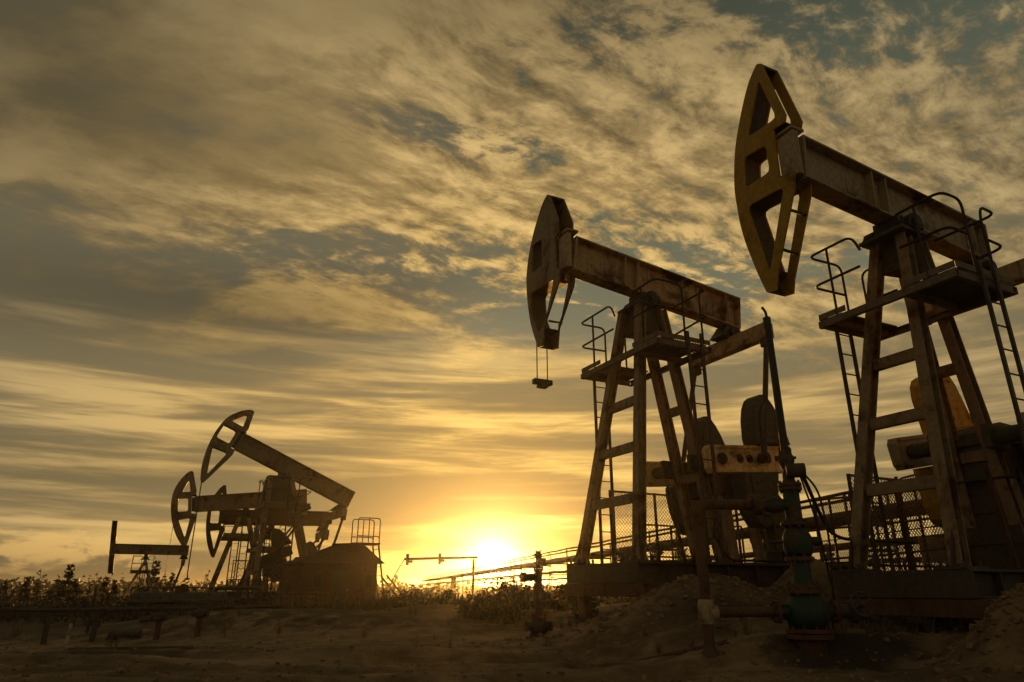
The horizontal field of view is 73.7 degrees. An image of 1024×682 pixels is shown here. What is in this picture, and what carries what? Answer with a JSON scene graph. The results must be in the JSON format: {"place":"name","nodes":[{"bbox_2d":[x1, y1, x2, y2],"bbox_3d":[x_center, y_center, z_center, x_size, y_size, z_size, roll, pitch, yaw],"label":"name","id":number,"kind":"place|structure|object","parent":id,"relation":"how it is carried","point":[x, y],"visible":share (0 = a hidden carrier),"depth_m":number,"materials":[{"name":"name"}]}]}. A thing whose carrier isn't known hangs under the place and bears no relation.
{"place":"outdoors","nodes":[
{"label":"outdoors","id":0,"kind":"place"},
{"bbox_2d":[0,584,970,653],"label":"dry grass","id":1,"kind":"structure","parent":0,"point":[371,606],"depth_m":14.59,"materials":[{"name":"brown plant"}]},
{"bbox_2d":[0,559,1023,681],"bbox_3d":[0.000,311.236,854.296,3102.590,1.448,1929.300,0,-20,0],"label":"ground","id":2,"kind":"structure","parent":0,"point":[299,626],"depth_m":8.26,"materials":[{"name":"brown soil"}]},
{"bbox_2d":[0,580,9,600],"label":"birch sapling","id":3,"kind":"object","parent":2,"relation":"on","point":[4,587],"visible":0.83,"depth_m":30.96,"materials":[{"name":"green plant"}]},
{"bbox_2d":[3,587,15,603],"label":"birch sapling","id":4,"kind":"object","parent":2,"relation":"on","point":[9,596],"visible":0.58,"depth_m":28.11,"materials":[{"name":"green plant"}]},
{"bbox_2d":[15,576,32,603],"bbox_3d":[-22.750,11.840,31.881,0.745,1.726,0.651,5,-21,-14],"label":"birch sapling","id":5,"kind":"object","parent":2,"relation":"on","point":[26,584],"visible":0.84,"depth_m":31.91,"materials":[{"name":"green plant"}]},
{"bbox_2d":[30,582,41,603],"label":"birch sapling","id":6,"kind":"object","parent":2,"relation":"on","point":[37,589],"visible":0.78,"depth_m":32.86,"materials":[{"name":"green plant"}]},
{"bbox_2d":[32,569,47,607],"bbox_3d":[-24.714,13.067,35.753,0.518,2.144,0.772,5,-21,-13],"label":"birch sapling","id":7,"kind":"object","parent":2,"relation":"on","point":[39,581],"visible":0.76,"depth_m":35.86,"materials":[{"name":"green plant"}]},
{"bbox_2d":[41,589,51,605],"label":"birch sapling","id":8,"kind":"object","parent":2,"relation":"on","point":[48,596],"visible":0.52,"depth_m":29.05,"materials":[{"name":"green plant"}]},
{"bbox_2d":[45,585,58,602],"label":"birch sapling","id":9,"kind":"object","parent":2,"relation":"on","point":[53,590],"visible":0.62,"depth_m":31.89,"materials":[{"name":"green plant"}]},
{"bbox_2d":[53,574,66,602],"bbox_3d":[-22.390,12.503,33.792,0.720,1.804,0.756,-18,-26,40],"label":"birch sapling","id":10,"kind":"object","parent":2,"relation":"on","point":[57,581],"visible":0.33,"depth_m":33.91,"materials":[{"name":"green plant"}]},
{"bbox_2d":[52,564,75,600],"bbox_3d":[-20.920,11.581,31.966,1.016,2.354,0.888,12,-23,-29],"label":"birch sapling","id":11,"kind":"object","parent":2,"relation":"on","point":[68,575],"visible":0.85,"depth_m":32.02,"materials":[{"name":"green plant"}]},
{"bbox_2d":[65,623,72,643],"bbox_3d":[-7.768,5.175,11.952,0.069,0.426,0.065,8,-22,-21],"label":"stake","id":12,"kind":"object","parent":2,"relation":"on","point":[68,636],"visible":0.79,"depth_m":11.95,"materials":[{"name":"brown wood"}]},
{"bbox_2d":[63,578,79,603],"bbox_3d":[-19.913,11.541,30.928,0.612,1.622,0.700,-13,-24,32],"label":"birch sapling","id":13,"kind":"object","parent":2,"relation":"on","point":[75,585],"visible":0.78,"depth_m":31.00,"materials":[{"name":"green plant"}]},
{"bbox_2d":[74,581,84,601],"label":"birch sapling","id":14,"kind":"object","parent":2,"relation":"on","point":[81,595],"visible":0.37,"depth_m":34.67,"materials":[{"name":"green plant"}]},
{"bbox_2d":[83,583,92,603],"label":"birch sapling","id":15,"kind":"object","parent":2,"relation":"on","point":[89,587],"visible":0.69,"depth_m":29.07,"materials":[{"name":"green plant"}]},
{"bbox_2d":[84,588,96,633],"bbox_3d":[-8.029,5.191,13.009,0.129,0.894,0.129,8,-22,-21],"label":"marker pole","id":16,"kind":"object","parent":2,"relation":"on","point":[88,622],"visible":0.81,"depth_m":12.96,"materials":[{"name":"metal"}]},
{"bbox_2d":[93,572,101,594],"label":"birch sapling","id":17,"kind":"object","parent":2,"relation":"on","point":[95,582],"visible":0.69,"depth_m":33.83,"materials":[{"name":"green plant"}]},
{"bbox_2d":[96,594,103,633],"bbox_3d":[-7.819,5.209,12.896,0.129,0.789,0.129,-8,-22,21],"label":"marker pole","id":18,"kind":"object","parent":2,"relation":"on","point":[100,606],"visible":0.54,"depth_m":12.95,"materials":[{"name":"metal"}]},
{"bbox_2d":[97,575,109,603],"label":"birch sapling","id":19,"kind":"object","parent":2,"relation":"on","point":[103,589],"visible":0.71,"depth_m":32.82,"materials":[{"name":"green plant"}]},
{"bbox_2d":[106,580,119,605],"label":"birch sapling","id":20,"kind":"object","parent":2,"relation":"on","point":[114,588],"visible":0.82,"depth_m":30.97,"materials":[{"name":"green plant"}]},
{"bbox_2d":[105,630,142,640],"bbox_3d":[-6.991,5.360,12.309,0.611,0.269,0.120,0,-20,0],"label":"flow pipe","id":21,"kind":"object","parent":2,"relation":"on","point":[133,634],"visible":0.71,"depth_m":12.28,"materials":[{"name":"metal"}]},
{"bbox_2d":[67,646,194,649],"bbox_3d":[-5.400,4.372,9.689,1.700,0.076,0.070,2,-20,-5],"label":"loose pipe","id":22,"kind":"object","parent":2,"relation":"on","point":[139,647],"visible":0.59,"depth_m":9.68,"materials":[{"name":"brown metal"}]},
{"bbox_2d":[0,605,282,643],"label":"flow pipe","id":23,"kind":"object","parent":2,"relation":"on","point":[49,612],"visible":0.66,"depth_m":12.24,"materials":[{"name":"metal"}]},
{"bbox_2d":[138,569,156,591],"bbox_3d":[-18.029,12.394,33.849,0.870,2.085,0.855,3,-20,-10],"label":"birch sapling","id":24,"kind":"object","parent":2,"relation":"on","point":[145,589],"visible":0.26,"depth_m":33.90,"materials":[{"name":"green plant"}]},
{"bbox_2d":[108,520,188,605],"bbox_3d":[-14.349,9.208,27.270,3.513,3.841,1.422,10,-22,-25],"label":"pumpjack","id":25,"kind":"object","parent":2,"relation":"on","point":[139,550],"visible":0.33,"depth_m":27.23,"materials":[{"name":"metal"}]},
{"bbox_2d":[144,560,165,591],"bbox_3d":[-18.754,12.809,35.776,1.165,2.699,1.018,13,-24,-32],"label":"birch sapling","id":26,"kind":"object","parent":2,"relation":"on","point":[157,572],"visible":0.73,"depth_m":35.85,"materials":[{"name":"green plant"}]},
{"bbox_2d":[150,604,168,639],"bbox_3d":[-6.321,5.074,12.200,0.280,0.690,0.268,0,-20,0],"label":"valve","id":27,"kind":"object","parent":2,"relation":"on","point":[159,618],"visible":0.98,"depth_m":12.18,"materials":[{"name":"metal"}]},
{"bbox_2d":[139,616,181,622],"bbox_3d":[-5.915,5.623,13.761,2.931,0.206,0.225,4,-20,-11],"label":"flow pipe","id":28,"kind":"object","parent":2,"relation":"on","point":[144,618],"visible":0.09,"depth_m":13.50,"materials":[{"name":"metal"}]},
{"bbox_2d":[161,582,168,591],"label":"birch sapling","id":29,"kind":"object","parent":2,"relation":"on","point":[165,585],"visible":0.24,"depth_m":31.02,"materials":[{"name":"green plant"}]},
{"bbox_2d":[166,572,174,591],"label":"birch sapling","id":30,"kind":"object","parent":2,"relation":"on","point":[172,577],"visible":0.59,"depth_m":36.78,"materials":[{"name":"green plant"}]},
{"bbox_2d":[128,586,227,615],"bbox_3d":[-8.891,7.099,18.168,2.420,1.100,0.600,2,-20,-5],"label":"equipment skid","id":31,"kind":"object","parent":2,"relation":"on","point":[179,590],"visible":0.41,"depth_m":18.08,"materials":[{"name":"metal"}]},
{"bbox_2d":[130,587,226,595],"bbox_3d":[-10.380,8.237,21.212,2.774,1.133,0.047,13,-24,-31],"label":"pipe railing","id":32,"kind":"object","parent":2,"relation":"on","point":[164,588],"visible":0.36,"depth_m":21.20,"materials":[{"name":"metal"}]},
{"bbox_2d":[127,597,256,618],"bbox_3d":[-7.186,6.096,15.279,2.695,0.662,0.423,6,-21,-16],"label":"flow pipe","id":33,"kind":"object","parent":2,"relation":"on","point":[162,601],"visible":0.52,"depth_m":15.24,"materials":[{"name":"metal"}]},
{"bbox_2d":[191,601,209,636],"bbox_3d":[-5.642,5.058,12.312,0.280,0.690,0.268,0,-20,0],"label":"valve","id":34,"kind":"object","parent":2,"relation":"on","point":[200,614],"visible":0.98,"depth_m":12.29,"materials":[{"name":"metal"}]},
{"bbox_2d":[198,569,209,591],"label":"birch sapling","id":35,"kind":"object","parent":2,"relation":"on","point":[206,578],"visible":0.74,"depth_m":39.57,"materials":[{"name":"green plant"}]},
{"bbox_2d":[163,471,307,597],"bbox_3d":[-12.228,9.439,31.654,7.011,6.319,2.753,9,-22,-23],"label":"pumpjack","id":36,"kind":"object","parent":2,"relation":"on","point":[245,502],"visible":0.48,"depth_m":31.17,"materials":[{"name":"metal"}]},
{"bbox_2d":[226,579,288,597],"bbox_3d":[-8.496,8.912,23.360,2.532,1.436,0.045,9,-22,-22],"label":"pipe railing","id":37,"kind":"object","parent":2,"relation":"on","point":[248,592],"visible":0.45,"depth_m":23.43,"materials":[{"name":"metal"}]},
{"bbox_2d":[213,586,314,608],"bbox_3d":[-7.089,7.274,18.628,4.100,1.100,1.000,1,-20,-3],"label":"equipment skid","id":38,"kind":"object","parent":2,"relation":"on","point":[258,588],"visible":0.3,"depth_m":18.44,"materials":[{"name":"metal"}]},
{"bbox_2d":[206,485,328,591],"bbox_3d":[-11.507,10.274,33.413,6.764,5.953,2.753,10,-22,-25],"label":"pumpjack","id":39,"kind":"object","parent":2,"relation":"on","point":[317,518],"visible":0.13,"depth_m":33.15,"materials":[{"name":"metal"}]},
{"bbox_2d":[184,410,376,604],"bbox_3d":[-8.951,7.154,27.581,7.170,8.345,2.753,11,-23,-28],"label":"pumpjack","id":40,"kind":"object","parent":2,"relation":"on","point":[279,493],"visible":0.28,"depth_m":27.43,"materials":[{"name":"metal"}]},
{"bbox_2d":[0,572,560,594],"bbox_3d":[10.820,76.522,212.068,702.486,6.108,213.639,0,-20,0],"label":"distant wood","id":41,"kind":"object","parent":2,"relation":"on","point":[125,584],"visible":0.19,"depth_m":131.68,"materials":[{"name":"plant"}]},
{"bbox_2d":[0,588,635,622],"bbox_3d":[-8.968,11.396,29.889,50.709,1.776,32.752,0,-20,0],"label":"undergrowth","id":42,"kind":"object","parent":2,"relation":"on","point":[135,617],"visible":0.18,"depth_m":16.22,"materials":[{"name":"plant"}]},
{"bbox_2d":[275,543,384,604],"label":"shed","id":43,"kind":"structure","parent":2,"relation":"on","point":[341,567],"depth_m":24.59,"materials":[{"name":"wood"}]},
{"bbox_2d":[312,573,322,587],"bbox_3d":[-6.865,8.448,24.061,0.340,0.500,0.034,11,-23,-28],"label":"window","id":44,"kind":"structure","parent":43,"relation":"in","point":[317,577],"depth_m":24.05,"materials":[{"name":"glass"}]},
{"bbox_2d":[329,570,350,604],"bbox_3d":[-6.146,8.907,24.300,0.750,1.400,0.088,11,-23,-28],"label":"door","id":45,"kind":"structure","parent":43,"relation":"in","point":[339,580],"depth_m":24.38,"materials":[{"name":"metal"}]},
{"bbox_2d":[363,574,372,587],"bbox_3d":[-5.243,8.766,24.936,0.340,0.500,0.034,11,-23,-28],"label":"window","id":46,"kind":"structure","parent":43,"relation":"in","point":[368,578],"depth_m":24.92,"materials":[{"name":"glass"}]},
{"bbox_2d":[353,593,389,607],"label":"willow bush","id":47,"kind":"object","parent":2,"relation":"on","point":[376,602],"visible":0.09,"depth_m":20.65,"materials":[{"name":"green plant"}]},
{"bbox_2d":[351,517,400,597],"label":"inspection platform","id":48,"kind":"structure","parent":2,"relation":"on","point":[373,544],"depth_m":27.39,"materials":[{"name":"brown metal"}]},
{"bbox_2d":[372,590,409,607],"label":"willow bush","id":49,"kind":"object","parent":2,"relation":"on","point":[400,600],"visible":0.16,"depth_m":22.56,"materials":[{"name":"green plant"}]},
{"bbox_2d":[385,586,428,605],"bbox_3d":[-3.846,9.625,25.138,1.709,1.114,1.581,0,-20,0],"label":"willow bush","id":50,"kind":"object","parent":2,"relation":"on","point":[417,590],"visible":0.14,"depth_m":25.25,"materials":[{"name":"green plant"}]},
{"bbox_2d":[400,584,459,605],"bbox_3d":[-2.435,7.968,20.714,1.804,1.125,1.722,-16,-25,36],"label":"willow bush","id":51,"kind":"object","parent":2,"relation":"on","point":[418,599],"visible":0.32,"depth_m":20.74,"materials":[{"name":"green plant"}]},
{"bbox_2d":[387,553,477,594],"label":"pipe","id":52,"kind":"object","parent":2,"relation":"on","point":[439,558],"visible":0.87,"depth_m":40.93,"materials":[{"name":"metal"}]},
{"bbox_2d":[425,587,468,603],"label":"willow bush","id":53,"kind":"object","parent":2,"relation":"on","point":[438,593],"visible":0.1,"depth_m":23.06,"materials":[{"name":"green plant"}]},
{"bbox_2d":[437,587,491,604],"bbox_3d":[-1.198,7.191,18.658,1.607,1.062,1.280,0,-20,0],"label":"willow bush","id":54,"kind":"object","parent":2,"relation":"on","point":[446,600],"visible":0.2,"depth_m":18.45,"materials":[{"name":"green plant"}]},
{"bbox_2d":[451,592,494,620],"bbox_3d":[-0.732,5.835,14.864,0.868,0.727,1.072,19,-27,-41],"label":"willow bush","id":55,"kind":"object","parent":2,"relation":"on","point":[475,610],"visible":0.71,"depth_m":14.81,"materials":[{"name":"green plant"}]},
{"bbox_2d":[478,584,525,623],"bbox_3d":[-0.300,5.444,13.955,0.931,0.909,1.015,18,-27,-41],"label":"willow bush","id":56,"kind":"object","parent":2,"relation":"on","point":[497,607],"visible":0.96,"depth_m":13.82,"materials":[{"name":"green plant"}]},
{"bbox_2d":[485,575,534,610],"bbox_3d":[0.018,5.936,15.941,1.010,0.922,1.369,-11,-23,28],"label":"willow bush","id":57,"kind":"object","parent":2,"relation":"on","point":[520,591],"visible":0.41,"depth_m":15.85,"materials":[{"name":"green plant"}]},
{"bbox_2d":[519,550,553,637],"bbox_3d":[0.358,3.904,10.161,0.499,1.525,0.294,8,-22,-21],"label":"wellhead","id":58,"kind":"object","parent":2,"relation":"on","point":[538,624],"visible":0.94,"depth_m":10.13,"materials":[{"name":"metal"}]},
{"bbox_2d":[524,579,558,608],"bbox_3d":[1.028,7.491,19.620,1.354,1.243,1.129,-15,-25,36],"label":"willow bush","id":59,"kind":"object","parent":2,"relation":"on","point":[544,600],"visible":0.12,"depth_m":19.51,"materials":[{"name":"green plant"}]},
{"bbox_2d":[545,576,577,610],"bbox_3d":[1.258,6.340,16.922,1.171,0.975,1.105,13,-24,-32],"label":"willow bush","id":60,"kind":"object","parent":2,"relation":"on","point":[559,598],"visible":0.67,"depth_m":16.67,"materials":[{"name":"green plant"}]},
{"bbox_2d":[565,596,600,618],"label":"willow bush","id":61,"kind":"object","parent":2,"relation":"on","point":[594,603],"visible":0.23,"depth_m":14.84,"materials":[{"name":"green plant"}]},
{"bbox_2d":[648,540,666,559],"bbox_3d":[4.935,7.710,22.724,1.116,2.363,1.089,13,-23,-31],"label":"birch sapling","id":62,"kind":"object","parent":2,"relation":"on","point":[653,550],"visible":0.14,"depth_m":22.93,"materials":[{"name":"green plant"}]},
{"bbox_2d":[633,639,726,660],"bbox_3d":[1.750,3.508,7.609,1.316,0.376,0.070,-11,-23,27],"label":"loose pipe","id":63,"kind":"object","parent":2,"relation":"on","point":[695,648],"visible":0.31,"depth_m":7.52,"materials":[{"name":"brown metal"}]},
{"bbox_2d":[674,537,688,558],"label":"birch sapling","id":64,"kind":"object","parent":2,"relation":"on","point":[686,554],"visible":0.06,"depth_m":24.87,"materials":[{"name":"green plant"}]},
{"bbox_2d":[421,491,942,600],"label":"pipe rack","id":65,"kind":"object","parent":2,"relation":"on","point":[567,559],"visible":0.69,"depth_m":31.33,"materials":[{"name":"metal"}]},
{"bbox_2d":[526,195,847,622],"bbox_3d":[3.211,1.131,12.987,5.207,8.075,2.753,10,-22,-25],"label":"pumpjack","id":66,"kind":"object","parent":2,"relation":"on","point":[714,466],"visible":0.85,"depth_m":12.50,"materials":[{"name":"metal"}]},
{"bbox_2d":[647,524,745,562],"bbox_3d":[3.900,4.962,14.742,2.797,1.969,0.045,7,-21,-18],"label":"pipe railing","id":67,"kind":"object","parent":2,"relation":"on","point":[742,539],"visible":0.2,"depth_m":14.85,"materials":[{"name":"metal"}]},
{"bbox_2d":[693,307,874,657],"bbox_3d":[2.848,1.552,7.666,1.790,4.207,0.490,0,-20,0],"label":"wellhead","id":68,"kind":"object","parent":2,"relation":"on","point":[809,615],"visible":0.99,"depth_m":7.28,"materials":[{"name":"green paint"}]},
{"bbox_2d":[800,477,835,600],"bbox_3d":[3.426,2.252,7.609,0.038,1.479,0.622,-17,-26,39],"label":"cable","id":69,"kind":"object","parent":68,"relation":"hanging from","point":[816,522],"visible":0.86,"depth_m":7.65,"materials":[{"name":"black rubber"}]},
{"bbox_2d":[802,477,915,543],"bbox_3d":[4.519,2.281,9.018,0.327,0.673,3.999,-18,-27,40],"label":"cable","id":70,"kind":"object","parent":68,"relation":"hanging from","point":[813,499],"visible":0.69,"depth_m":8.19,"materials":[{"name":"black rubber"}]},
{"bbox_2d":[746,560,943,569],"bbox_3d":[7.600,4.756,13.061,6.224,1.105,0.062,-5,-20,12],"label":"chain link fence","id":71,"kind":"object","parent":2,"relation":"on","point":[869,562],"visible":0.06,"depth_m":13.31,"materials":[{"name":"metal"}]},
{"bbox_2d":[800,491,940,570],"bbox_3d":[6.900,3.433,11.388,4.182,2.280,0.046,-5,-21,14],"label":"pipe railing","id":72,"kind":"object","parent":2,"relation":"on","point":[837,557],"visible":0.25,"depth_m":11.68,"materials":[{"name":"metal"}]},
{"bbox_2d":[734,64,1023,620],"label":"pumpjack","id":73,"kind":"object","parent":2,"relation":"on","point":[971,480],"visible":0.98,"depth_m":9.46,"materials":[{"name":"metal"}]},
{"bbox_2d":[812,474,974,570],"bbox_3d":[6.785,3.812,12.473,0.064,2.413,4.626,1,-20,-4],"label":"chain link fence","id":74,"kind":"object","parent":2,"relation":"on","point":[847,532],"visible":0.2,"depth_m":12.37,"materials":[{"name":"metal"}]},
{"bbox_2d":[918,537,948,569],"bbox_3d":[7.255,4.075,11.553,0.495,1.445,0.100,0,-20,0],"label":"fence","id":75,"kind":"object","parent":2,"relation":"on","point":[932,551],"visible":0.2,"depth_m":11.69,"materials":[{"name":"grey metal"}]},
{"bbox_2d":[0,0,1023,589],"label":"sky","id":76,"kind":"structure","parent":0,"point":[317,219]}
]}

